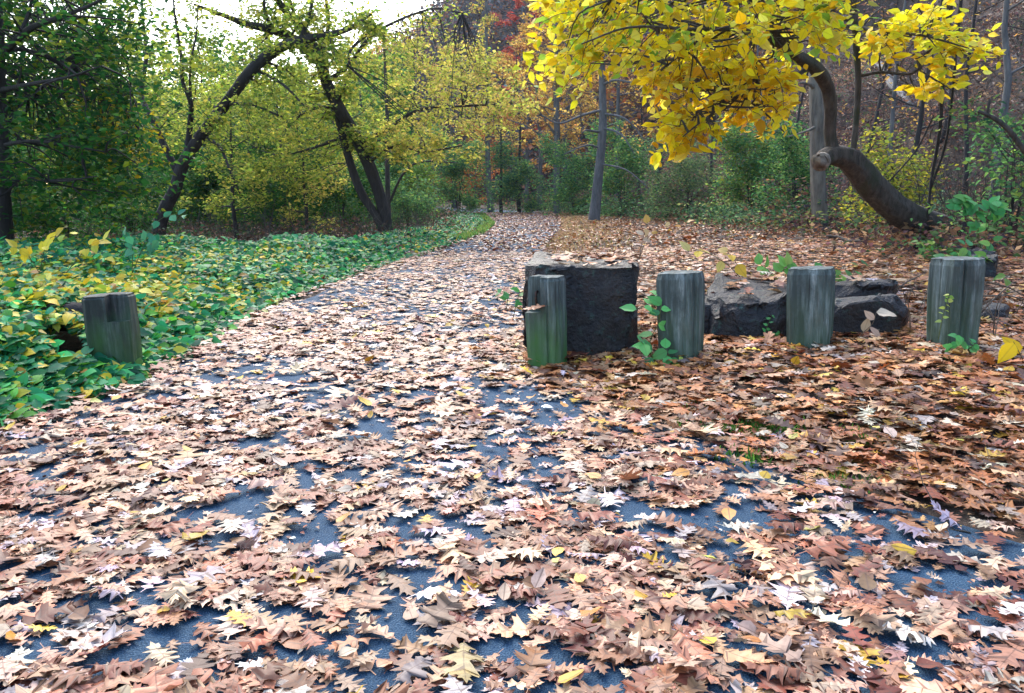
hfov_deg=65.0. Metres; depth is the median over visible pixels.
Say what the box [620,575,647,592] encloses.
fallen leaf
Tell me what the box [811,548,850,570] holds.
fallen leaf
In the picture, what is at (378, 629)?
fallen leaf
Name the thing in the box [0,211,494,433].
ground cover
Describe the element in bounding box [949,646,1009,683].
fallen leaf
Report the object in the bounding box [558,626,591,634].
fallen leaf
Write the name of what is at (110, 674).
fallen leaf
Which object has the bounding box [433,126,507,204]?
woodland tree
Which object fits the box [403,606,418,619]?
fallen leaf
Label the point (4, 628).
fallen leaf
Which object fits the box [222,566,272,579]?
fallen leaf
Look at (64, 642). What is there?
fallen leaf
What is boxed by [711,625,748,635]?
fallen leaf
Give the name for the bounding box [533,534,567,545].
fallen leaf
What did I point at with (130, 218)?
shrub
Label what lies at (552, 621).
fallen leaf
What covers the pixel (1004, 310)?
boulder
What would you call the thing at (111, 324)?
timber post
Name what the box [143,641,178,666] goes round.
fallen leaf
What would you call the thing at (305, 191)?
woodland tree
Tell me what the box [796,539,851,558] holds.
fallen leaf
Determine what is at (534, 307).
fallen leaf
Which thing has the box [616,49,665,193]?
bare tree
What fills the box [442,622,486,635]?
fallen leaf
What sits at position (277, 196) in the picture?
shrub
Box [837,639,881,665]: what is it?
fallen leaf
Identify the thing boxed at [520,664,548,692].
fallen leaf
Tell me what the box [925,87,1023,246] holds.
shrub
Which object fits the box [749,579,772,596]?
fallen leaf
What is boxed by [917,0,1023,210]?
bare tree
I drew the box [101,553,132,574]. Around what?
fallen leaf
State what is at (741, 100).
bare tree
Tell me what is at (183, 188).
shrub
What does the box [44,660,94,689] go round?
fallen leaf
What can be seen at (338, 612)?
fallen leaf
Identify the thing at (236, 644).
fallen leaf
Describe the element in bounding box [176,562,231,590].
fallen leaf
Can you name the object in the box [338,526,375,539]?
fallen leaf
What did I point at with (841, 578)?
fallen leaf
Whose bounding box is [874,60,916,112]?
fallen log
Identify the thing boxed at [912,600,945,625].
fallen leaf
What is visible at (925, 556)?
fallen leaf
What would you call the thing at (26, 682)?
fallen leaf
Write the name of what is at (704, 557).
fallen leaf
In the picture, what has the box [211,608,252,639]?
fallen leaf
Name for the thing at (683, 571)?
fallen leaf
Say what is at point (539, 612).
fallen leaf
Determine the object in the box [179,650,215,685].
fallen leaf
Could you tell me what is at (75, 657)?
fallen leaf
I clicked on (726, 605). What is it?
fallen leaf
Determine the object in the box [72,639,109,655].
fallen leaf
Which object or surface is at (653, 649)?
fallen leaf
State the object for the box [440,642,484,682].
fallen leaf
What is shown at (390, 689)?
fallen leaf
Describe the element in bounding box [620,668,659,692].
fallen leaf
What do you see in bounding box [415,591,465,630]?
fallen leaf
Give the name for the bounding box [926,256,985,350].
timber post
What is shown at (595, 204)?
slim tree
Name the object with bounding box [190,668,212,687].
fallen leaf
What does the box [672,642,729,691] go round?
fallen leaf
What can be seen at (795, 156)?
shrub
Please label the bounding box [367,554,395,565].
fallen leaf
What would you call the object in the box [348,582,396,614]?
fallen leaf
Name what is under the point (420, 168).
shrub
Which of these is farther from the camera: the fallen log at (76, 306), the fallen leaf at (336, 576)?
the fallen log at (76, 306)
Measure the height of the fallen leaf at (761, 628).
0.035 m
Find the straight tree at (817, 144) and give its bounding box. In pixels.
[788,4,828,232]
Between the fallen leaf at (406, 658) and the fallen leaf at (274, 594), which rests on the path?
the fallen leaf at (406, 658)
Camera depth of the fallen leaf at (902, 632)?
2.15 m
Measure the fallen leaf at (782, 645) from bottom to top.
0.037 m
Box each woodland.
[11,24,416,215]
[336,0,842,202]
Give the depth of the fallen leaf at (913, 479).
3.29 m
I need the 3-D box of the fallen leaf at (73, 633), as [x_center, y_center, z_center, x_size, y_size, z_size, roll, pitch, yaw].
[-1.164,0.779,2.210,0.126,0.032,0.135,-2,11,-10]
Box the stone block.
[522,251,639,357]
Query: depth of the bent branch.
10.62 m
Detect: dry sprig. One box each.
[634,215,692,258]
[856,308,895,342]
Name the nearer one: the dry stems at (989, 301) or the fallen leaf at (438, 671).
the fallen leaf at (438, 671)
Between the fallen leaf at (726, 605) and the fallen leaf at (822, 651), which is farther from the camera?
the fallen leaf at (726, 605)
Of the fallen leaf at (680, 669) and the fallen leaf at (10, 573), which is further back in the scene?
the fallen leaf at (10, 573)
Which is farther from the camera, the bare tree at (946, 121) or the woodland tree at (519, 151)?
the woodland tree at (519, 151)
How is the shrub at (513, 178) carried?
on the ground at (72, 342)
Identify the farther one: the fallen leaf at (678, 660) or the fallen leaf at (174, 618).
the fallen leaf at (174, 618)
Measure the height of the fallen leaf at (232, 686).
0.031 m
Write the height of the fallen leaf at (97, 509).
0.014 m
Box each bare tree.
[576,67,612,186]
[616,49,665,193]
[652,48,725,196]
[677,20,749,195]
[706,0,797,189]
[712,1,800,182]
[796,24,829,129]
[837,0,931,195]
[854,0,1012,194]
[859,0,929,173]
[902,0,1023,195]
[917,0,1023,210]
[920,0,996,142]
[951,16,1023,177]
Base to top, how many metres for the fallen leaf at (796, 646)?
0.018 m
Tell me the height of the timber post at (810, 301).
0.727 m
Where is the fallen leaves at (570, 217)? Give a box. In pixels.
[545,212,675,255]
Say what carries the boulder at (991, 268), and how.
on the ground at (72, 342)
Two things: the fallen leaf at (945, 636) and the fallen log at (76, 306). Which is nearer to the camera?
the fallen leaf at (945, 636)
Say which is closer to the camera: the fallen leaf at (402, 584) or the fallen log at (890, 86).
the fallen leaf at (402, 584)
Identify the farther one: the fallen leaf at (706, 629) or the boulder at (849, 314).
the boulder at (849, 314)
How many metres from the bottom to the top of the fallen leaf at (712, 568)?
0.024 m
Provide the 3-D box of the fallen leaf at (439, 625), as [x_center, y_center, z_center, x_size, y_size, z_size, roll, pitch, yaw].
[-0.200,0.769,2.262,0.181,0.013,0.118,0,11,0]
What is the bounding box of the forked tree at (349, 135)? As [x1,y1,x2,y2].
[175,0,542,234]
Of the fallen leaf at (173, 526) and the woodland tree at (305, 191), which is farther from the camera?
the woodland tree at (305, 191)
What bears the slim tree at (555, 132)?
on the ground at (72, 342)
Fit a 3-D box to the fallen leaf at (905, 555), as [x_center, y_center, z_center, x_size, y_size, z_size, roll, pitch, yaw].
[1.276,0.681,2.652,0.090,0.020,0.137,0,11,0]
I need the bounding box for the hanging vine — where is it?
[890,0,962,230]
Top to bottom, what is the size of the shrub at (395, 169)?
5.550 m
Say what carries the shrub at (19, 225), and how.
on the ground at (72, 342)
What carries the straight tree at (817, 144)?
on the ground at (72, 342)
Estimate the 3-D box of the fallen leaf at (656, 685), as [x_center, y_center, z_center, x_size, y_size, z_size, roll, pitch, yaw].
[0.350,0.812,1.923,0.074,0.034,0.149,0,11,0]
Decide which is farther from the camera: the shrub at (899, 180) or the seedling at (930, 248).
the shrub at (899, 180)
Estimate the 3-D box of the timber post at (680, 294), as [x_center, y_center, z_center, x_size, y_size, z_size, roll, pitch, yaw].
[1.194,-0.144,5.681,0.297,0.777,0.299,2,10,24]
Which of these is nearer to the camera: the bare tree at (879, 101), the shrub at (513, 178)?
the bare tree at (879, 101)
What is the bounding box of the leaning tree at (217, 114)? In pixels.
[107,0,399,234]
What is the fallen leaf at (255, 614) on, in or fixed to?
on the path
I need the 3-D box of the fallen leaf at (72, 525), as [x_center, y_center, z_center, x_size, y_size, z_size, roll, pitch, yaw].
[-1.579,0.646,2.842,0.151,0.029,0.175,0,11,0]
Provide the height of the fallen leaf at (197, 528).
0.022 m
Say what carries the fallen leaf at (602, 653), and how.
on the path
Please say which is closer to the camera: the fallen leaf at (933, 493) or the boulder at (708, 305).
the fallen leaf at (933, 493)
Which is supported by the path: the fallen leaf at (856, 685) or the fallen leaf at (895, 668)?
the fallen leaf at (895, 668)
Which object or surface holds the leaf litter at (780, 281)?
on the boulder at (708, 305)
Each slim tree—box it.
[339,23,457,213]
[450,0,529,211]
[496,0,598,213]
[528,7,650,220]
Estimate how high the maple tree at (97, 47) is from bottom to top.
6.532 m
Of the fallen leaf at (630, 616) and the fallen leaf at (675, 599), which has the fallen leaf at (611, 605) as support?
the fallen leaf at (630, 616)
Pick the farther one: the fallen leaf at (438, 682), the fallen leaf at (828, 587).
the fallen leaf at (828, 587)
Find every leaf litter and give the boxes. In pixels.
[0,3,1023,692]
[548,250,907,294]
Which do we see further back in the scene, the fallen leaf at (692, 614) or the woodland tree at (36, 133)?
the woodland tree at (36, 133)
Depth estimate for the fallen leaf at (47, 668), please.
1.97 m
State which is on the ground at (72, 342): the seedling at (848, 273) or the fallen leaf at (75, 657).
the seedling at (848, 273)
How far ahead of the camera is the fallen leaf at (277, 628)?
2.19 m
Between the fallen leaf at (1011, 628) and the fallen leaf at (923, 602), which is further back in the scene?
the fallen leaf at (923, 602)
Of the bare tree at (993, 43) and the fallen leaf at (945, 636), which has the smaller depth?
the fallen leaf at (945, 636)
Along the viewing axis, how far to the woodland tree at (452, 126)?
74.14 m
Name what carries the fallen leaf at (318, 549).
on the path
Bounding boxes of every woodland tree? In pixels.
[4,9,85,233]
[5,8,156,227]
[40,0,203,231]
[122,20,214,221]
[143,29,272,228]
[147,70,291,238]
[185,31,312,191]
[185,60,347,233]
[201,0,313,229]
[238,98,358,235]
[266,37,384,207]
[310,32,418,200]
[347,35,458,204]
[414,43,498,208]
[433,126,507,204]
[466,70,536,212]
[490,0,586,210]
[490,38,546,211]
[490,42,564,205]
[491,0,561,200]
[501,18,598,207]
[532,0,681,202]
[596,0,729,200]
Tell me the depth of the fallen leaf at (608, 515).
2.94 m
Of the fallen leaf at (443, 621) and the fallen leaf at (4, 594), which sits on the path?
the fallen leaf at (4, 594)
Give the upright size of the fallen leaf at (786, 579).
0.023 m
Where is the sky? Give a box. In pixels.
[5,0,442,197]
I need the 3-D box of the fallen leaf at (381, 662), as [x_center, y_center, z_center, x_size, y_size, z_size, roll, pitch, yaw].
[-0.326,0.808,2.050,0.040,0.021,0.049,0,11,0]
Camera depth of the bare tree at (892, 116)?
25.11 m
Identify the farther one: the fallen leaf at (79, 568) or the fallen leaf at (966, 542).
the fallen leaf at (966, 542)
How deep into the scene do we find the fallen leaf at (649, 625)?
2.19 m
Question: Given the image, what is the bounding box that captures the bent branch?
[977,99,1023,154]
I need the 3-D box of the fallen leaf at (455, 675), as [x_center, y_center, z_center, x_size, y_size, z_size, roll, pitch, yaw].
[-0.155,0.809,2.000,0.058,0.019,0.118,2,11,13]
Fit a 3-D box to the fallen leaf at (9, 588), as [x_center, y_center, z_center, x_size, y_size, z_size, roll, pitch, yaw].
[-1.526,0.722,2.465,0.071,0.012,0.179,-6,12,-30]
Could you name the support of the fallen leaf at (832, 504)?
on the path
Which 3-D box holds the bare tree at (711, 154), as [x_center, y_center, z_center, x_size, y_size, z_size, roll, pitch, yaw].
[8.821,-9.453,32.983,2.834,8.808,4.552,-6,12,-31]
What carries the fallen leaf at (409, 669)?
on the path
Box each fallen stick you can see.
[819,234,862,242]
[915,433,970,533]
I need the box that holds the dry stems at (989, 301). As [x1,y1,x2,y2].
[892,272,1023,335]
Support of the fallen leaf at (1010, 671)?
on the path
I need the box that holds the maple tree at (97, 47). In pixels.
[0,0,214,240]
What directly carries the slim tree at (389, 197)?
on the ground at (72, 342)
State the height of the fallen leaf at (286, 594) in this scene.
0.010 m
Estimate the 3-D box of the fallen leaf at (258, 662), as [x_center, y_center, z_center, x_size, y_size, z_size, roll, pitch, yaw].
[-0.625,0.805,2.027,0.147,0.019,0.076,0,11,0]
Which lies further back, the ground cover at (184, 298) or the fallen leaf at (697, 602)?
the ground cover at (184, 298)
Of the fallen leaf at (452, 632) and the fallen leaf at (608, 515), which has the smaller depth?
the fallen leaf at (452, 632)
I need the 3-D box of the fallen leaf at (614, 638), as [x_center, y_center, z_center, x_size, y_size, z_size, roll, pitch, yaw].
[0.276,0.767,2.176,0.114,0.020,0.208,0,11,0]
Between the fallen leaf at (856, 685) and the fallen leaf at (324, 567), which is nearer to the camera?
the fallen leaf at (856, 685)
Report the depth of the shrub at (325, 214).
34.84 m
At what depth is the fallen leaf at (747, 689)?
1.93 m
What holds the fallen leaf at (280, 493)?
on the fallen leaf at (272, 506)
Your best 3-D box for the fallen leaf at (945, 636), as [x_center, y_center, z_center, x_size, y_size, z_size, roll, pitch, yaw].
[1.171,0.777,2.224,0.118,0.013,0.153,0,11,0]
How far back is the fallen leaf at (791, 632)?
2.18 m
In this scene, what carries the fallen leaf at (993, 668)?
on the path
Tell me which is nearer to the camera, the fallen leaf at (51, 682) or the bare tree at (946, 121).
the fallen leaf at (51, 682)
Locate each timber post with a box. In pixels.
[81,292,142,363]
[525,275,566,368]
[656,270,704,362]
[786,265,835,348]
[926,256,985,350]
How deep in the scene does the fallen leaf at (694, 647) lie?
2.08 m
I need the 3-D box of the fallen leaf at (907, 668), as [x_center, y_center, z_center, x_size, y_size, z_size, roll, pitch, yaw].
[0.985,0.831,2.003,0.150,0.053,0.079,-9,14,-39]
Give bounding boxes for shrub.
[9,137,133,239]
[42,116,168,231]
[68,156,196,237]
[106,112,226,225]
[149,134,264,232]
[194,108,296,222]
[207,139,335,236]
[238,91,360,228]
[281,123,390,233]
[317,122,411,222]
[364,127,446,218]
[375,157,446,227]
[418,123,492,213]
[484,138,552,212]
[535,130,609,214]
[581,112,667,216]
[631,133,732,220]
[698,113,794,222]
[744,107,842,222]
[832,107,958,239]
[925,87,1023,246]
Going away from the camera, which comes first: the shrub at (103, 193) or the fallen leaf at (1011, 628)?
the fallen leaf at (1011, 628)
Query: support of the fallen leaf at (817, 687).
on the path
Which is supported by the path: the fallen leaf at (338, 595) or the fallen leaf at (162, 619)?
the fallen leaf at (338, 595)
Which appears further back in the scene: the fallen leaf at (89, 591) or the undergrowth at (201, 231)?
the undergrowth at (201, 231)
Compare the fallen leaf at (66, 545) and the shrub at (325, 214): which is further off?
the shrub at (325, 214)
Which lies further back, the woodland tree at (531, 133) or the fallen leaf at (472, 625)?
the woodland tree at (531, 133)
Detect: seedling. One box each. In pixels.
[815,259,867,281]
[909,238,953,259]
[933,236,1002,262]
[945,194,1011,248]
[992,273,1010,297]
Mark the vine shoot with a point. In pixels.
(950, 298)
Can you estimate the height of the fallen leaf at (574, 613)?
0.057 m
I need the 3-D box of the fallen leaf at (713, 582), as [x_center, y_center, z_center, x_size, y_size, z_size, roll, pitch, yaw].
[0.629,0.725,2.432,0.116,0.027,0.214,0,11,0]
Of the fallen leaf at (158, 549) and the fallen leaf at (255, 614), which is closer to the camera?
the fallen leaf at (255, 614)
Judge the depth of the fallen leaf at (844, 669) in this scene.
2.02 m
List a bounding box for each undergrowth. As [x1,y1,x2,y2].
[14,205,497,245]
[497,0,1023,265]
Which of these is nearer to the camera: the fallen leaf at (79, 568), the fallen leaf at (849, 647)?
the fallen leaf at (849, 647)
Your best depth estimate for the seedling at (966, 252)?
8.99 m
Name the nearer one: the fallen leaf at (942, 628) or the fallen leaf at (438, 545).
the fallen leaf at (942, 628)
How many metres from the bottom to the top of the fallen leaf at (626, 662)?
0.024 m
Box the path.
[0,207,1023,692]
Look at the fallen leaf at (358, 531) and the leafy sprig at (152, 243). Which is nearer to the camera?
the fallen leaf at (358, 531)
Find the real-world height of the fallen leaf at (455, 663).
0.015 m
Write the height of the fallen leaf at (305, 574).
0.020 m
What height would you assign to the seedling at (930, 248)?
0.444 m
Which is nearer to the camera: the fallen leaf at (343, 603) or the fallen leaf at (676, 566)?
the fallen leaf at (343, 603)
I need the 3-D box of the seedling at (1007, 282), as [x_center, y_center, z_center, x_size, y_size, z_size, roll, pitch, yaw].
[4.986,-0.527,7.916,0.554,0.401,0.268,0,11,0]
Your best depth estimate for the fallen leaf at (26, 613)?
2.29 m
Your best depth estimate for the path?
2.95 m
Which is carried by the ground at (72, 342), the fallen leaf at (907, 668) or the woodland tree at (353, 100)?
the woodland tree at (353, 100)
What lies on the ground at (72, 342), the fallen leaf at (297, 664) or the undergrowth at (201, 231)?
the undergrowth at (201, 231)
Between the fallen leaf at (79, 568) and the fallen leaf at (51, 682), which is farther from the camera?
the fallen leaf at (79, 568)
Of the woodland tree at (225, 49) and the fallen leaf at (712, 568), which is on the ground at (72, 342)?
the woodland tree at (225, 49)
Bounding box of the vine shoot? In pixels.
[935,294,953,338]
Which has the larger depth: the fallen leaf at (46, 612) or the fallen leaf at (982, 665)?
the fallen leaf at (46, 612)
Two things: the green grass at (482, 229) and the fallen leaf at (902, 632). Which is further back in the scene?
the green grass at (482, 229)
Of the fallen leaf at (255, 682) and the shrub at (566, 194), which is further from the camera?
the shrub at (566, 194)
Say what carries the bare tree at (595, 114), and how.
on the ground at (72, 342)
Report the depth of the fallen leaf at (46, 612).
2.28 m
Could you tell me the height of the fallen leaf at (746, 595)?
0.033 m
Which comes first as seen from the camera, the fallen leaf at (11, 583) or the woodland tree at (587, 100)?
the fallen leaf at (11, 583)
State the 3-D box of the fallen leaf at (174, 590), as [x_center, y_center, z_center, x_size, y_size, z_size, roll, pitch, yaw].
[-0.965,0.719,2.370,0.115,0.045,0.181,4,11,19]
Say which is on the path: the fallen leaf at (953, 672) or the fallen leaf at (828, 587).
the fallen leaf at (953, 672)
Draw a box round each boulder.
[704,294,711,337]
[707,273,786,341]
[833,293,908,338]
[835,276,897,297]
[970,248,997,277]
[981,302,1009,323]
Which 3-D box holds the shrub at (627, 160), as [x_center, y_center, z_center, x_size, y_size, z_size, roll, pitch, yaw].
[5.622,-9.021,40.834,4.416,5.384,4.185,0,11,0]
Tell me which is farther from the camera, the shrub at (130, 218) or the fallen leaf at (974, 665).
the shrub at (130, 218)
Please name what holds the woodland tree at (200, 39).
on the ground at (72, 342)
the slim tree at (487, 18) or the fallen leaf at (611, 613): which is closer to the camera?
the fallen leaf at (611, 613)
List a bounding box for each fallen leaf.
[0,562,27,579]
[0,572,9,581]
[0,574,27,588]
[0,587,22,600]
[0,590,20,598]
[0,609,16,623]
[0,623,34,636]
[0,667,21,685]
[1,573,26,590]
[1,673,36,686]
[17,599,55,632]
[20,647,97,669]
[21,598,86,625]
[24,660,88,691]
[32,542,51,550]
[35,626,75,658]
[39,669,85,692]
[40,517,91,534]
[44,543,62,554]
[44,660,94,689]
[45,534,76,550]
[46,571,87,585]
[47,678,104,692]
[51,616,117,641]
[54,619,115,639]
[54,622,126,649]
[56,559,99,597]
[68,546,115,556]
[69,557,98,564]
[70,586,103,593]
[71,677,118,692]
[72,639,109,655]
[73,510,111,530]
[79,506,114,516]
[88,657,144,677]
[94,582,125,592]
[95,547,151,556]
[95,659,144,678]
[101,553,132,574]
[103,623,140,636]
[112,604,164,616]
[114,528,136,544]
[121,658,159,678]
[143,541,171,557]
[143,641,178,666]
[149,603,182,624]
[153,570,196,599]
[156,512,192,537]
[157,578,201,604]
[165,611,186,624]
[167,658,192,678]
[174,675,238,692]
[176,519,214,537]
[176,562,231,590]
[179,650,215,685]
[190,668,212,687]
[192,558,239,581]
[193,590,248,609]
[198,582,227,598]
[200,576,217,592]
[210,634,255,665]
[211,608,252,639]
[215,658,264,680]
[216,666,244,692]
[217,656,231,669]
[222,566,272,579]
[224,633,249,658]
[225,547,264,563]
[225,609,255,629]
[234,657,263,670]
[238,630,279,652]
[238,673,277,690]
[239,630,254,635]
[242,617,304,642]
[245,608,283,629]
[260,493,291,509]
[261,592,295,599]
[261,656,300,674]
[264,586,283,599]
[268,481,292,504]
[268,540,280,546]
[270,630,316,642]
[274,553,303,577]
[276,568,319,580]
[277,564,336,576]
[278,636,308,648]
[285,612,310,632]
[291,541,348,556]
[293,662,318,679]
[295,585,328,611]
[295,655,335,672]
[299,625,326,649]
[307,617,353,629]
[314,654,338,685]
[314,655,339,680]
[322,565,348,593]
[326,608,348,623]
[330,591,384,613]
[332,594,356,611]
[334,673,366,692]
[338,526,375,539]
[343,537,379,565]
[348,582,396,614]
[352,649,380,665]
[357,624,399,640]
[361,476,391,485]
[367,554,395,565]
[376,658,392,666]
[377,683,415,692]
[384,572,416,595]
[390,648,416,680]
[392,655,435,685]
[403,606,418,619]
[413,610,450,628]
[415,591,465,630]
[421,538,464,555]
[421,675,475,688]
[424,607,464,626]
[425,592,465,607]
[426,645,448,667]
[427,663,451,684]
[434,622,469,648]
[438,540,471,563]
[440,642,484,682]
[440,661,458,681]
[442,621,496,637]
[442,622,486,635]
[442,662,483,671]
[448,608,496,637]
[448,610,476,624]
[454,553,478,569]
[455,537,495,562]
[489,656,514,680]
[490,613,550,637]
[501,679,542,689]
[506,547,542,560]
[513,643,550,678]
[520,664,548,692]
[523,304,544,309]
[528,603,550,620]
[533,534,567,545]
[538,578,575,608]
[541,604,572,627]
[541,661,577,680]
[545,662,600,684]
[549,661,585,671]
[554,681,606,692]
[557,613,574,638]
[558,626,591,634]
[560,613,601,656]
[562,607,598,622]
[568,585,599,609]
[570,510,621,521]
[587,521,618,536]
[587,535,641,551]
[589,648,649,663]
[590,630,671,663]
[591,642,628,670]
[593,613,648,638]
[594,593,620,618]
[595,634,616,651]
[596,609,635,647]
[598,602,630,615]
[601,607,646,628]
[603,575,619,585]
[605,522,640,527]
[610,554,646,572]
[615,638,643,666]
[619,453,663,463]
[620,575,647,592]
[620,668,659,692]
[621,662,671,674]
[623,529,652,546]
[628,623,654,638]
[634,612,682,643]
[640,590,678,625]
[643,594,690,615]
[644,676,673,692]
[645,562,694,572]
[645,660,681,692]
[660,593,734,618]
[663,652,702,666]
[671,623,709,640]
[672,562,696,587]
[672,624,715,659]
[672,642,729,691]
[674,666,688,672]
[675,606,720,625]
[681,638,718,673]
[685,592,711,620]
[685,668,716,685]
[689,557,744,583]
[689,620,708,626]
[695,665,750,690]
[696,620,728,648]
[699,599,749,614]
[700,574,737,599]
[702,642,774,662]
[703,556,732,565]
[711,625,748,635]
[716,519,758,534]
[730,587,784,605]
[732,557,765,576]
[732,608,776,638]
[733,650,781,672]
[740,685,774,692]
[742,659,813,685]
[746,632,804,665]
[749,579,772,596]
[752,558,821,583]
[756,672,819,692]
[761,573,810,586]
[765,521,812,534]
[766,579,806,609]
[768,623,802,639]
[770,560,809,573]
[771,623,813,642]
[772,608,810,619]
[779,660,836,682]
[787,634,806,665]
[788,677,842,692]
[789,533,828,544]
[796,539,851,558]
[800,628,825,650]
[801,637,833,673]
[802,606,849,626]
[803,581,841,591]
[803,680,849,692]
[811,501,848,509]
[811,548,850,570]
[813,641,857,660]
[823,674,869,692]
[829,569,850,589]
[830,656,869,677]
[831,638,861,654]
[832,603,902,628]
[837,593,864,603]
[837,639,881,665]
[841,625,872,654]
[843,603,885,615]
[844,582,862,597]
[847,556,885,577]
[876,544,914,562]
[877,658,911,686]
[882,589,919,616]
[882,621,935,646]
[883,590,955,611]
[898,473,925,480]
[899,656,918,680]
[904,614,973,650]
[905,615,966,641]
[907,486,952,501]
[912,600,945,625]
[913,548,945,559]
[916,657,943,667]
[918,482,948,503]
[934,548,981,563]
[938,666,984,690]
[941,667,1001,686]
[944,537,983,548]
[946,663,1017,671]
[947,618,969,638]
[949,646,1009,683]
[962,499,1005,508]
[965,644,997,679]
[972,646,1010,672]
[976,481,1003,487]
[982,667,1023,692]
[990,624,1023,640]
[994,652,1013,674]
[994,669,1023,687]
[1003,631,1023,638]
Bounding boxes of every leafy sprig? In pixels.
[6,227,110,272]
[122,209,186,272]
[495,287,522,317]
[619,290,679,365]
[679,241,746,276]
[754,251,796,279]
[762,315,779,340]
[942,333,978,358]
[997,336,1023,367]
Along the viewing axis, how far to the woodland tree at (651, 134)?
48.15 m
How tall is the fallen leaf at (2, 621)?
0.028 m
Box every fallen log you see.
[31,302,82,331]
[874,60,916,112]
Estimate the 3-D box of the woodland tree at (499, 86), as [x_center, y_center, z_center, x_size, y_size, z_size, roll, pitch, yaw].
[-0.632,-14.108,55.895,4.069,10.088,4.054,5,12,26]
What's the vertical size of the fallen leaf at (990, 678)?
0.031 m
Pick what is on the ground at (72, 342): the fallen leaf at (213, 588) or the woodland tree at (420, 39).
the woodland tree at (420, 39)
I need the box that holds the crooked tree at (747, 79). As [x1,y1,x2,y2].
[512,0,1005,238]
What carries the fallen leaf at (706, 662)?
on the path
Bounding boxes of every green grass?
[412,213,494,240]
[667,400,892,493]
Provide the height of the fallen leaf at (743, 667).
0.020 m
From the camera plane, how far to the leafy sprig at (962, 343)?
5.24 m
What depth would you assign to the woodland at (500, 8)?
108.18 m
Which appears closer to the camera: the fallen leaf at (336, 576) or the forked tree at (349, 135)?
the fallen leaf at (336, 576)
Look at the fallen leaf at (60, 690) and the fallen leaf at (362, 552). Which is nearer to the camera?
the fallen leaf at (60, 690)
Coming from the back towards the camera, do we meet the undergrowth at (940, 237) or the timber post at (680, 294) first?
the undergrowth at (940, 237)
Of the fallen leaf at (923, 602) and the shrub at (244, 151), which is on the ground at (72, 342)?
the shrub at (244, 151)
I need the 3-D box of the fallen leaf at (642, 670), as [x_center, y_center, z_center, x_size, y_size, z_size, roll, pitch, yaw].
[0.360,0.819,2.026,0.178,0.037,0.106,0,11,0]
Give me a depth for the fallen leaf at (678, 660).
2.00 m
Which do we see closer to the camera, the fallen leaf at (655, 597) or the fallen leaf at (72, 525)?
the fallen leaf at (655, 597)
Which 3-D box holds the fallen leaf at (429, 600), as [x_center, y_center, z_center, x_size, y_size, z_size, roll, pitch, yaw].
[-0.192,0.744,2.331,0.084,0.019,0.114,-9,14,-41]
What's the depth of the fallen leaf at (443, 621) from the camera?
2.26 m
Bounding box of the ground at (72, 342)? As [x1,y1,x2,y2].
[0,0,1023,543]
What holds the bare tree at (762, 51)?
on the ground at (72, 342)
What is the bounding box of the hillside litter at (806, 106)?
[416,0,1023,255]
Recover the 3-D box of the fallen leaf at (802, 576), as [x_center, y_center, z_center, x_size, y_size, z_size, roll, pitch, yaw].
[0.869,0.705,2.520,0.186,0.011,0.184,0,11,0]
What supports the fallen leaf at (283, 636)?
on the path
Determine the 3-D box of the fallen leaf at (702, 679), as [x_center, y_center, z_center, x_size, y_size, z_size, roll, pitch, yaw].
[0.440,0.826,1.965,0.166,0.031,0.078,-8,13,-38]
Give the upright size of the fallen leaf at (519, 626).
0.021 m
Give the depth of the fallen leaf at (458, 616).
2.26 m
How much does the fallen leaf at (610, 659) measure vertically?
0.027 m
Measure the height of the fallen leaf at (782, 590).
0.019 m
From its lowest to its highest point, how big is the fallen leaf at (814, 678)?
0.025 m
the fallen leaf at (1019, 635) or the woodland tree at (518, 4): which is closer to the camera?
the fallen leaf at (1019, 635)
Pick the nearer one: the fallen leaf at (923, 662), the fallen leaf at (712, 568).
the fallen leaf at (923, 662)
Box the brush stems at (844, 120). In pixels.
[14,0,1023,248]
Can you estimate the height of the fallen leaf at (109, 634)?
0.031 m
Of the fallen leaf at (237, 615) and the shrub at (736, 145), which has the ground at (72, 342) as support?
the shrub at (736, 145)
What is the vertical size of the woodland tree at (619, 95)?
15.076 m
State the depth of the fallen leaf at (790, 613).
2.26 m

